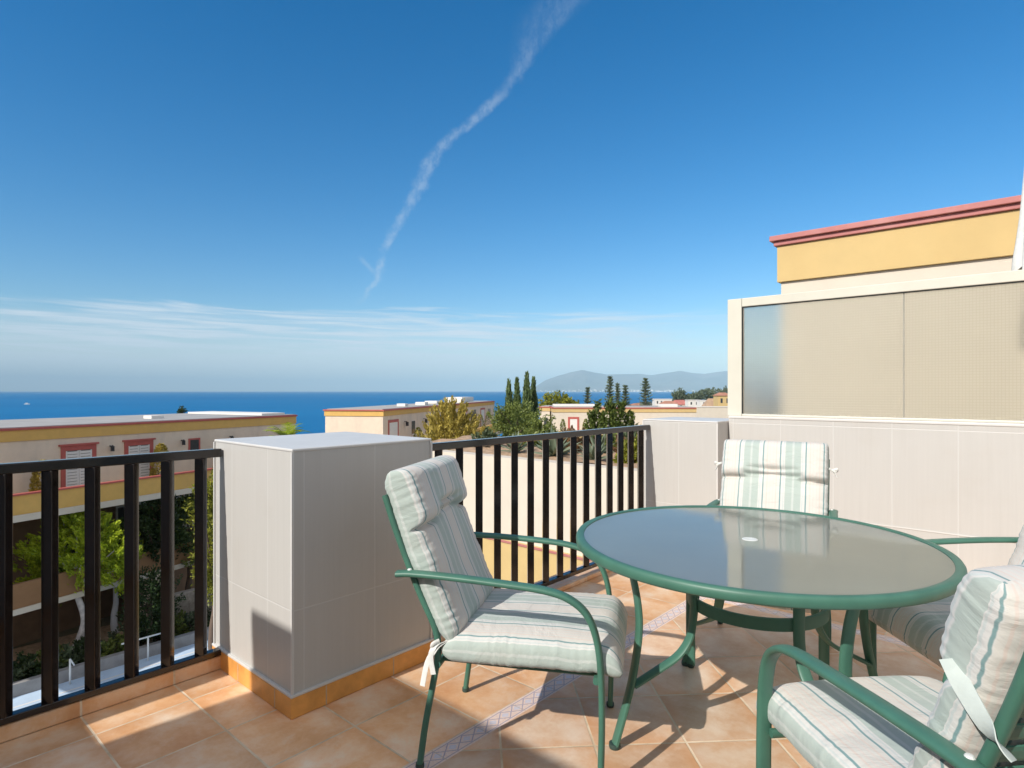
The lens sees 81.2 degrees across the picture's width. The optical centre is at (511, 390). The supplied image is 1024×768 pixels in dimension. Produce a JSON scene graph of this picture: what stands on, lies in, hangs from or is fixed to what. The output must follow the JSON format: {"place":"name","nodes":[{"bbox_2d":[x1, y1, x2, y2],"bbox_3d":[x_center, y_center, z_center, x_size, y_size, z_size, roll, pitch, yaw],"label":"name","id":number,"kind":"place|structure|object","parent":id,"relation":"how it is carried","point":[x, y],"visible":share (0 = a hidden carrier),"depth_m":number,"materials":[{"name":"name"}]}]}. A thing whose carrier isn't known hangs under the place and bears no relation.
{"place":"outdoors","nodes":[
{"label":"outdoors","id":0,"kind":"place"},
{"bbox_2d":[13,621,186,669],"bbox_3d":[-7.875,9.890,32.336,4.350,0.001,42.000,0,0,41],"label":"planted bed","id":1,"kind":"object","parent":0,"point":[66,639],"depth_m":23.57,"materials":[{"name":"soil"}]},
{"bbox_2d":[13,660,33,681],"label":"shrub","id":2,"kind":"object","parent":1,"relation":"on","point":[18,675],"visible":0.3,"depth_m":19.83,"materials":[{"name":"green plant"}]},
{"bbox_2d":[13,650,40,680],"bbox_3d":[-16.668,9.476,20.367,1.274,1.118,1.454,0,0,41],"label":"shrub","id":3,"kind":"object","parent":1,"relation":"on","point":[30,659],"visible":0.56,"depth_m":20.32,"materials":[{"name":"green plant"}]},
{"bbox_2d":[21,644,68,673],"bbox_3d":[-16.380,9.481,20.880,1.394,1.114,1.587,0,0,41],"label":"shrub","id":4,"kind":"object","parent":1,"relation":"on","point":[39,654],"visible":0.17,"depth_m":20.88,"materials":[{"name":"green plant"}]},
{"bbox_2d":[59,642,83,668],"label":"shrub","id":5,"kind":"object","parent":1,"relation":"on","point":[68,652],"visible":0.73,"depth_m":21.05,"materials":[{"name":"green plant"}]},
{"bbox_2d":[13,508,142,650],"bbox_3d":[-16.441,7.140,22.422,4.912,5.894,2.564,0,0,1],"label":"pine tree","id":6,"kind":"object","parent":1,"relation":"on","point":[111,556],"visible":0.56,"depth_m":22.21,"materials":[{"name":"green plant"}]},
{"bbox_2d":[72,636,102,663],"bbox_3d":[-15.528,9.456,21.884,1.282,1.160,1.268,0,0,41],"label":"shrub","id":7,"kind":"object","parent":1,"relation":"on","point":[79,643],"visible":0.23,"depth_m":21.63,"materials":[{"name":"green plant"}]},
{"bbox_2d":[100,633,123,656],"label":"shrub","id":8,"kind":"object","parent":1,"relation":"on","point":[108,647],"visible":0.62,"depth_m":22.07,"materials":[{"name":"green plant"}]},
{"bbox_2d":[81,525,146,632],"bbox_3d":[-16.192,7.645,24.641,2.814,4.712,2.714,0,0,41],"label":"pine tree","id":9,"kind":"object","parent":1,"relation":"on","point":[113,621],"visible":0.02,"depth_m":24.41,"materials":[{"name":"brown plant"}]},
{"bbox_2d":[107,621,153,644],"bbox_3d":[-14.714,9.412,23.117,1.519,1.251,1.553,0,0,41],"label":"shrub","id":10,"kind":"object","parent":1,"relation":"on","point":[113,634],"visible":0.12,"depth_m":22.89,"materials":[{"name":"green plant"}]},
{"bbox_2d":[140,620,160,642],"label":"shrub","id":11,"kind":"object","parent":1,"relation":"on","point":[154,639],"visible":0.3,"depth_m":23.22,"materials":[{"name":"green plant"}]},
{"bbox_2d":[115,562,186,651],"bbox_3d":[-13.965,8.380,23.243,2.380,3.336,2.375,0,0,7],"label":"bush","id":12,"kind":"object","parent":1,"relation":"on","point":[150,609],"visible":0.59,"depth_m":23.05,"materials":[{"name":"green plant"}]},
{"bbox_2d":[118,493,193,562],"bbox_3d":[-15.121,7.139,25.527,2.970,5.731,2.699,0,0,-25],"label":"evergreen tree","id":13,"kind":"object","parent":1,"relation":"on","point":[146,515],"visible":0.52,"depth_m":25.18,"materials":[{"name":"green plant"}]},
{"bbox_2d":[158,609,190,635],"bbox_3d":[-13.521,9.384,23.926,1.320,1.307,1.130,0,0,41],"label":"shrub","id":14,"kind":"object","parent":1,"relation":"on","point":[179,628],"visible":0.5,"depth_m":23.86,"materials":[{"name":"green plant"}]},
{"bbox_2d":[153,588,211,623],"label":"rubble wall","id":15,"kind":"structure","parent":1,"relation":"on","point":[188,605],"depth_m":25.02,"materials":[{"name":"stone"}]},
{"bbox_2d":[156,493,212,589],"bbox_3d":[-14.604,7.139,26.955,2.847,5.729,3.076,0,0,-36],"label":"evergreen tree","id":16,"kind":"object","parent":1,"relation":"on","point":[189,568],"visible":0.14,"depth_m":26.81,"materials":[{"name":"green plant"}]},
{"bbox_2d":[182,610,209,631],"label":"shrub","id":17,"kind":"object","parent":1,"relation":"on","point":[188,619],"visible":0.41,"depth_m":24.22,"materials":[{"name":"green plant"}]},
{"bbox_2d":[190,605,211,626],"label":"shrub","id":18,"kind":"object","parent":1,"relation":"on","point":[208,611],"visible":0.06,"depth_m":24.52,"materials":[{"name":"green plant"}]},
{"bbox_2d":[264,422,307,435],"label":"tree","id":19,"kind":"object","parent":1,"relation":"on","point":[289,432],"visible":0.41,"depth_m":27.30,"materials":[{"name":"green plant"}]},
{"bbox_2d":[1,672,211,743],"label":"terrace slab","id":20,"kind":"structure","parent":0,"point":[102,709],"depth_m":2.38,"materials":[{"name":"tile"}]},
{"bbox_2d":[0,561,609,743],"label":"terrace kerb","id":21,"kind":"structure","parent":20,"relation":"on","point":[41,721],"depth_m":2.43,"materials":[{"name":"tile"}]},
{"bbox_2d":[0,448,221,725],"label":"railing","id":22,"kind":"object","parent":21,"relation":"on","point":[51,699],"visible":1,"depth_m":2.35,"materials":[{"name":"black metal"}]},
{"bbox_2d":[432,425,649,631],"bbox_3d":[0.293,0.734,3.795,0.053,0.941,2.314,0,0,41],"label":"railing","id":23,"kind":"object","parent":21,"relation":"on","point":[438,448],"visible":0.66,"depth_m":3.77,"materials":[{"name":"black metal"}]},
{"bbox_2d":[0,571,943,767],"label":"terrace floor","id":24,"kind":"structure","parent":20,"relation":"on","point":[702,713],"depth_m":2.31,"materials":[{"name":"tile"}]},
{"bbox_2d":[212,432,433,719],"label":"parapet pillar","id":25,"kind":"structure","parent":24,"relation":"on","point":[316,603],"depth_m":2.51,"materials":[{"name":"tile"}]},
{"bbox_2d":[382,455,627,767],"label":"patio chair","id":26,"kind":"object","parent":24,"relation":"on","point":[473,615],"visible":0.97,"depth_m":2.03,"materials":[{"name":"white fabric"}]},
{"bbox_2d":[642,417,728,507],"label":"parapet pillar","id":27,"kind":"structure","parent":24,"relation":"on","point":[682,455],"depth_m":4.48,"materials":[{"name":"tile"}]},
{"bbox_2d":[686,439,838,679],"bbox_3d":[1.230,0.767,2.903,0.624,1.004,0.822,0,0,30],"label":"patio chair","id":28,"kind":"object","parent":24,"relation":"on","point":[788,475],"visible":0.38,"depth_m":3.09,"materials":[{"name":"white fabric"}]},
{"bbox_2d":[576,505,967,750],"bbox_3d":[0.892,0.910,2.239,1.298,0.720,1.298,0,0,41],"label":"patio table","id":29,"kind":"object","parent":24,"relation":"on","point":[799,563],"visible":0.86,"depth_m":2.03,"materials":[{"name":"green glass"}]},
{"bbox_2d":[756,564,1023,767],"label":"patio chair","id":30,"kind":"object","parent":24,"relation":"on","point":[967,711],"visible":1,"depth_m":1.06,"materials":[{"name":"green paint"}]},
{"bbox_2d":[868,525,1023,668],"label":"patio chair","id":31,"kind":"object","parent":24,"relation":"on","point":[920,629],"visible":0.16,"depth_m":2.18,"materials":[{"name":"green paint"}]},
{"bbox_2d":[729,416,1023,572],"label":"boundary wall","id":32,"kind":"structure","parent":20,"relation":"on","point":[932,479],"depth_m":3.64,"materials":[{"name":"tile"}]},
{"bbox_2d":[728,269,1023,423],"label":"privacy screen","id":33,"kind":"object","parent":32,"relation":"on","point":[949,349],"visible":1,"depth_m":3.81,"materials":[{"name":"beige glass"}]},
{"bbox_2d":[13,640,207,710],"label":"path","id":34,"kind":"structure","parent":0,"point":[63,687],"depth_m":20.69,"materials":[{"name":"grey concrete"}]},
{"bbox_2d":[69,658,74,684],"bbox_3d":[-14.795,9.495,20.403,0.057,0.870,0.567,0,0,41],"label":"handrail","id":35,"kind":"object","parent":34,"relation":"on","point":[70,661],"visible":0.67,"depth_m":20.20,"materials":[{"name":"white metal"}]},
{"bbox_2d":[13,647,207,707],"bbox_3d":[-5.460,9.926,30.199,0.100,0.001,42.000,0,0,41],"label":"path line","id":36,"kind":"object","parent":34,"relation":"on","point":[101,680],"depth_m":20.54,"materials":[{"name":"white paint"}]},
{"bbox_2d":[121,633,160,660],"bbox_3d":[-13.517,9.477,21.848,0.057,0.906,1.350,0,0,41],"label":"handrail","id":37,"kind":"object","parent":34,"relation":"on","point":[147,637],"visible":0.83,"depth_m":21.96,"materials":[{"name":"white metal"}]},
{"bbox_2d":[13,402,651,648],"bbox_3d":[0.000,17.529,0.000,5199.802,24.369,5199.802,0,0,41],"label":"ground","id":38,"kind":"structure","parent":0,"point":[105,621],"depth_m":24.96,"materials":[{"name":"brown"}]},
{"bbox_2d":[13,627,208,697],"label":"wall","id":39,"kind":"structure","parent":38,"relation":"on","point":[30,684],"depth_m":21.23,"materials":[{"name":"concrete"}]},
{"bbox_2d":[0,411,297,646],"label":"terraced house row","id":40,"kind":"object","parent":38,"relation":"on","point":[23,440],"visible":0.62,"depth_m":24.42,"materials":[{"name":"beige paint"}]},
{"bbox_2d":[27,459,41,491],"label":"potted conifer","id":41,"kind":"object","parent":40,"relation":"on","point":[34,479],"visible":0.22,"depth_m":21.57,"materials":[{"name":"plant"}]},
{"bbox_2d":[60,523,79,553],"bbox_3d":[-18.620,6.195,24.810,0.049,2.050,1.400,0,0,26],"label":"window","id":42,"kind":"structure","parent":40,"relation":"in","point":[71,550],"depth_m":25.04,"materials":[{"name":"black glass"}]},
{"bbox_2d":[58,442,98,487],"bbox_3d":[-17.083,3.170,23.574,0.089,2.200,1.440,0,0,26],"label":"door","id":43,"kind":"structure","parent":40,"relation":"in","point":[69,477],"depth_m":23.46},
{"bbox_2d":[116,502,144,541],"bbox_3d":[-17.401,6.195,27.323,0.049,2.050,1.400,0,0,26],"label":"window","id":44,"kind":"structure","parent":40,"relation":"in","point":[119,509],"depth_m":26.85,"materials":[{"name":"black glass"}]},
{"bbox_2d":[122,438,155,476],"bbox_3d":[-16.047,3.170,25.717,0.089,2.200,1.400,0,0,26],"label":"door","id":45,"kind":"structure","parent":40,"relation":"in","point":[134,446],"depth_m":25.81,"materials":[{"name":"white"}]},
{"bbox_2d":[149,443,168,475],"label":"potted conifer","id":46,"kind":"object","parent":40,"relation":"on","point":[160,447],"visible":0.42,"depth_m":25.72,"materials":[{"name":"plant"}]},
{"bbox_2d":[188,438,199,449],"bbox_3d":[-14.936,2.620,28.079,0.034,0.800,0.600,0,0,26],"label":"window","id":47,"kind":"structure","parent":40,"relation":"in","point":[193,443],"depth_m":28.06,"materials":[{"name":"grey glass"}]},
{"bbox_2d":[139,520,212,592],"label":"stone terrace","id":48,"kind":"structure","parent":38,"relation":"on","point":[182,584],"depth_m":27.70,"materials":[{"name":"grey stone"}]},
{"bbox_2d":[177,406,187,412],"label":"round tree","id":49,"kind":"object","parent":38,"relation":"on","point":[181,410],"visible":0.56,"depth_m":69.89,"materials":[{"name":"green plant"}]},
{"bbox_2d":[180,469,212,649],"bbox_3d":[-11.052,6.254,21.934,2.020,7.597,2.145,0,0,-23],"label":"evergreen tree","id":50,"kind":"object","parent":38,"relation":"on","point":[209,561],"visible":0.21,"depth_m":21.71,"materials":[{"name":"green plant"}]},
{"bbox_2d":[323,397,501,437],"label":"terraced house row","id":51,"kind":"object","parent":38,"relation":"on","point":[403,419],"visible":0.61,"depth_m":48.33,"materials":[{"name":"beige paint"}]},
{"bbox_2d":[388,419,398,435],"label":"door","id":52,"kind":"structure","parent":51,"relation":"in","point":[393,425],"depth_m":48.04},
{"bbox_2d":[412,421,414,434],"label":"window","id":53,"kind":"structure","parent":51,"relation":"in","point":[413,422],"depth_m":52.65,"materials":[{"name":"grey glass"}]},
{"bbox_2d":[413,427,422,436],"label":"potted conifer","id":54,"kind":"object","parent":51,"relation":"on","point":[416,429],"visible":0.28,"depth_m":50.01,"materials":[{"name":"plant"}]},
{"bbox_2d":[480,408,484,426],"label":"door","id":55,"kind":"structure","parent":51,"relation":"in","point":[482,410],"depth_m":78.99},
{"bbox_2d":[484,413,491,425],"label":"potted conifer","id":56,"kind":"object","parent":51,"relation":"on","point":[485,420],"visible":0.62,"depth_m":76.65,"materials":[{"name":"plant"}]},
{"bbox_2d":[414,395,485,450],"bbox_3d":[-2.711,2.787,27.087,4.831,5.277,4.787,0,0,41],"label":"golden cypress tree","id":57,"kind":"object","parent":38,"relation":"on","point":[450,424],"visible":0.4,"depth_m":26.62,"materials":[{"name":"yellow plant"}]},
{"bbox_2d":[502,378,514,432],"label":"cypress tree","id":58,"kind":"object","parent":38,"relation":"on","point":[508,396],"visible":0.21,"depth_m":49.86,"materials":[{"name":"green plant"}]},
{"bbox_2d":[513,377,521,427],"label":"cypress tree","id":59,"kind":"object","parent":38,"relation":"on","point":[516,394],"visible":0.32,"depth_m":51.84,"materials":[{"name":"green plant"}]},
{"bbox_2d":[484,399,555,435],"bbox_3d":[0.304,3.412,36.003,4.167,5.986,3.907,0,0,-38],"label":"shrubby tree","id":60,"kind":"object","parent":38,"relation":"on","point":[508,414],"visible":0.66,"depth_m":35.43,"materials":[{"name":"green plant"}]},
{"bbox_2d":[520,370,533,432],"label":"cypress tree","id":61,"kind":"object","parent":38,"relation":"on","point":[526,396],"visible":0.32,"depth_m":49.84,"materials":[{"name":"green plant"}]},
{"bbox_2d":[530,376,537,412],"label":"cypress tree","id":62,"kind":"object","parent":38,"relation":"on","point":[534,394],"visible":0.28,"depth_m":50.84,"materials":[{"name":"green plant"}]},
{"bbox_2d":[432,450,636,588],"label":"retaining wall","id":63,"kind":"structure","parent":38,"relation":"on","point":[469,476],"depth_m":13.07,"materials":[{"name":"beige paint"}]},
{"bbox_2d":[432,435,636,467],"bbox_3d":[2.392,3.602,14.777,12.000,4.337,4.600,0,0,41],"label":"garden bed","id":64,"kind":"object","parent":38,"relation":"on","point":[489,449],"visible":0.08,"depth_m":14.72,"materials":[{"name":"soil"}]},
{"bbox_2d":[470,426,502,446],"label":"shrub","id":65,"kind":"object","parent":64,"relation":"on","point":[486,433],"visible":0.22,"depth_m":16.07,"materials":[{"name":"green plant"}]},
{"bbox_2d":[501,431,526,451],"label":"agave plant","id":66,"kind":"object","parent":64,"relation":"on","point":[521,447],"visible":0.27,"depth_m":14.54,"materials":[{"name":"green plant"}]},
{"bbox_2d":[517,427,543,446],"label":"shrub","id":67,"kind":"object","parent":64,"relation":"on","point":[526,431],"visible":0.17,"depth_m":16.22,"materials":[{"name":"green plant"}]},
{"bbox_2d":[534,425,579,455],"bbox_3d":[0.979,1.128,13.709,1.261,0.754,1.221,0,0,22],"label":"agave plant","id":68,"kind":"object","parent":64,"relation":"on","point":[552,447],"visible":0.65,"depth_m":13.61,"materials":[{"name":"green plant"}]},
{"bbox_2d":[563,438,582,452],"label":"shrub","id":69,"kind":"object","parent":64,"relation":"on","point":[578,444],"visible":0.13,"depth_m":14.91,"materials":[{"name":"green plant"}]},
{"bbox_2d":[559,425,591,444],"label":"shrub","id":70,"kind":"object","parent":64,"relation":"on","point":[580,440],"visible":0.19,"depth_m":16.43,"materials":[{"name":"green plant"}]},
{"bbox_2d":[577,442,605,459],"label":"agave plant","id":71,"kind":"object","parent":64,"relation":"on","point":[592,453],"visible":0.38,"depth_m":12.80,"materials":[{"name":"green plant"}]},
{"bbox_2d":[579,434,614,452],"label":"agave plant","id":72,"kind":"object","parent":64,"relation":"on","point":[593,440],"visible":0.16,"depth_m":13.96,"materials":[{"name":"green plant"}]},
{"bbox_2d":[601,433,627,447],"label":"shrub","id":73,"kind":"object","parent":64,"relation":"on","point":[614,440],"visible":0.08,"depth_m":15.16,"materials":[{"name":"green plant"}]},
{"bbox_2d":[613,434,634,452],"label":"shrub","id":74,"kind":"object","parent":64,"relation":"on","point":[614,449],"visible":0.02,"depth_m":13.68,"materials":[{"name":"green plant"}]},
{"bbox_2d":[613,434,636,463],"bbox_3d":[2.476,1.327,12.604,0.789,0.841,0.760,0,0,41],"label":"shrub","id":75,"kind":"object","parent":64,"relation":"on","point":[626,451],"visible":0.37,"depth_m":12.46,"materials":[{"name":"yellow plant"}]},
{"bbox_2d":[624,424,636,439],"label":"shrub","id":76,"kind":"object","parent":64,"relation":"on","point":[626,433],"visible":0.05,"depth_m":15.13,"materials":[{"name":"green plant"}]},
{"bbox_2d":[521,415,556,433],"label":"shrubby tree","id":77,"kind":"object","parent":38,"relation":"on","point":[535,424],"visible":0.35,"depth_m":32.68,"materials":[{"name":"green plant"}]},
{"bbox_2d":[538,405,552,428],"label":"flat roofed house","id":78,"kind":"structure","parent":38,"relation":"on","point":[546,409],"depth_m":67.08,"materials":[{"name":"beige paint"}]},
{"bbox_2d":[538,390,579,405],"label":"round tree","id":79,"kind":"object","parent":38,"relation":"on","point":[559,398],"visible":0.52,"depth_m":89.09,"materials":[{"name":"green plant"}]},
{"bbox_2d":[583,387,592,403],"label":"norfolk pine","id":80,"kind":"object","parent":38,"relation":"on","point":[587,393],"visible":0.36,"depth_m":114.83,"materials":[{"name":"green plant"}]},
{"bbox_2d":[603,376,614,402],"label":"norfolk pine","id":81,"kind":"object","parent":38,"relation":"on","point":[609,391],"visible":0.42,"depth_m":104.85,"materials":[{"name":"green plant"}]},
{"bbox_2d":[582,396,638,439],"bbox_3d":[5.076,3.027,30.065,3.253,5.721,2.081,0,0,18],"label":"bushy cypress tree","id":82,"kind":"object","parent":38,"relation":"on","point":[614,418],"visible":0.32,"depth_m":29.87,"materials":[{"name":"green plant"}]},
{"bbox_2d":[614,382,620,405],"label":"norfolk pine","id":83,"kind":"object","parent":38,"relation":"on","point":[617,391],"visible":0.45,"depth_m":124.80,"materials":[{"name":"green plant"}]},
{"bbox_2d":[550,404,696,437],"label":"flat roofed house","id":84,"kind":"structure","parent":38,"relation":"on","point":[575,415],"depth_m":63.93,"materials":[{"name":"beige paint"}]},
{"bbox_2d":[559,419,566,430],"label":"potted conifer","id":85,"kind":"object","parent":84,"relation":"on","point":[563,425],"visible":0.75,"depth_m":62.68,"materials":[{"name":"plant"}]},
{"bbox_2d":[568,417,578,429],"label":"door","id":86,"kind":"structure","parent":84,"relation":"in","point":[574,421],"depth_m":63.94,"materials":[{"name":"white"}]},
{"bbox_2d":[621,384,631,405],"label":"norfolk pine","id":87,"kind":"object","parent":38,"relation":"on","point":[625,391],"visible":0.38,"depth_m":109.82,"materials":[{"name":"green plant"}]},
{"bbox_2d":[639,378,653,405],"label":"norfolk pine","id":88,"kind":"object","parent":38,"relation":"on","point":[645,387],"visible":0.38,"depth_m":104.82,"materials":[{"name":"green plant"}]},
{"bbox_2d":[652,399,671,405],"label":"house","id":89,"kind":"structure","parent":38,"relation":"on","point":[655,402],"depth_m":400.00,"materials":[{"name":"white paint"}]},
{"bbox_2d":[659,401,677,403],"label":"house","id":90,"kind":"structure","parent":38,"relation":"on","point":[668,402],"depth_m":331.23,"materials":[{"name":"ceramic"}]},
{"bbox_2d":[674,400,684,405],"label":"house","id":91,"kind":"structure","parent":38,"relation":"on","point":[681,402],"depth_m":381.62,"materials":[{"name":"pink ceramic"}]},
{"bbox_2d":[671,387,688,400],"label":"round tree","id":92,"kind":"object","parent":38,"relation":"on","point":[679,395],"visible":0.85,"depth_m":417.64,"materials":[{"name":"green plant"}]},
{"bbox_2d":[685,400,696,406],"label":"house","id":93,"kind":"structure","parent":38,"relation":"on","point":[691,403],"depth_m":350.00,"materials":[{"name":"white paint"}]},
{"bbox_2d":[689,391,705,399],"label":"round tree","id":94,"kind":"object","parent":38,"relation":"on","point":[698,395],"visible":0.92,"depth_m":467.97,"materials":[{"name":"green plant"}]},
{"bbox_2d":[696,400,705,405],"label":"house","id":95,"kind":"structure","parent":38,"relation":"on","point":[700,402],"depth_m":340.00,"materials":[{"name":"white paint"}]},
{"bbox_2d":[699,388,714,399],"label":"round tree","id":96,"kind":"object","parent":38,"relation":"on","point":[708,391],"visible":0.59,"depth_m":475.56,"materials":[{"name":"green plant"}]},
{"bbox_2d":[702,398,712,405],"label":"house","id":97,"kind":"structure","parent":38,"relation":"on","point":[708,402],"depth_m":301.69,"materials":[{"name":"beige paint"}]},
{"bbox_2d":[696,406,728,417],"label":"plain wall","id":98,"kind":"structure","parent":38,"relation":"on","point":[712,411],"depth_m":58.00,"materials":[{"name":"beige paint"}]},
{"bbox_2d":[708,387,724,395],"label":"round tree","id":99,"kind":"object","parent":38,"relation":"on","point":[718,390],"visible":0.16,"depth_m":485.28,"materials":[{"name":"green plant"}]},
{"bbox_2d":[712,392,727,405],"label":"house","id":100,"kind":"structure","parent":38,"relation":"on","point":[720,398],"depth_m":260.00,"materials":[{"name":"paint"}]},
{"bbox_2d":[722,385,727,393],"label":"round tree","id":101,"kind":"object","parent":38,"relation":"on","point":[725,388],"visible":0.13,"depth_m":494.21,"materials":[{"name":"green plant"}]},
{"bbox_2d":[769,195,1020,293],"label":"neighbour house","id":102,"kind":"structure","parent":38,"relation":"on","point":[968,239],"depth_m":5.04,"materials":[{"name":"yellow paint"}]},
{"bbox_2d":[1011,173,1023,270],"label":"parasol","id":103,"kind":"object","parent":102,"relation":"on","point":[1018,259],"visible":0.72,"depth_m":4.04,"materials":[{"name":"fabric"}]},
{"bbox_2d":[0,391,726,435],"bbox_3d":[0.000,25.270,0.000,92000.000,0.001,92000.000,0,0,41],"label":"sea","id":104,"kind":"structure","parent":0,"point":[307,407],"depth_m":1588.10,"materials":[{"name":"liquid"}]},
{"bbox_2d":[0,0,1023,390],"label":"sky","id":105,"kind":"structure","parent":0,"point":[196,195],"materials":[{"name":"blue"}]},
{"bbox_2d":[522,370,727,391],"bbox_3d":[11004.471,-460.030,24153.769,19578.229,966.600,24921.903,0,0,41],"label":"mountains","id":106,"kind":"structure","parent":0,"point":[581,380],"depth_m":20598.44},
{"bbox_2d":[540,389,714,391],"bbox_3d":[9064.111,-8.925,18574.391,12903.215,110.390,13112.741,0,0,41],"label":"town","id":107,"kind":"object","parent":106,"relation":"on","point":[621,391],"visible":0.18,"depth_m":17361.35}
]}

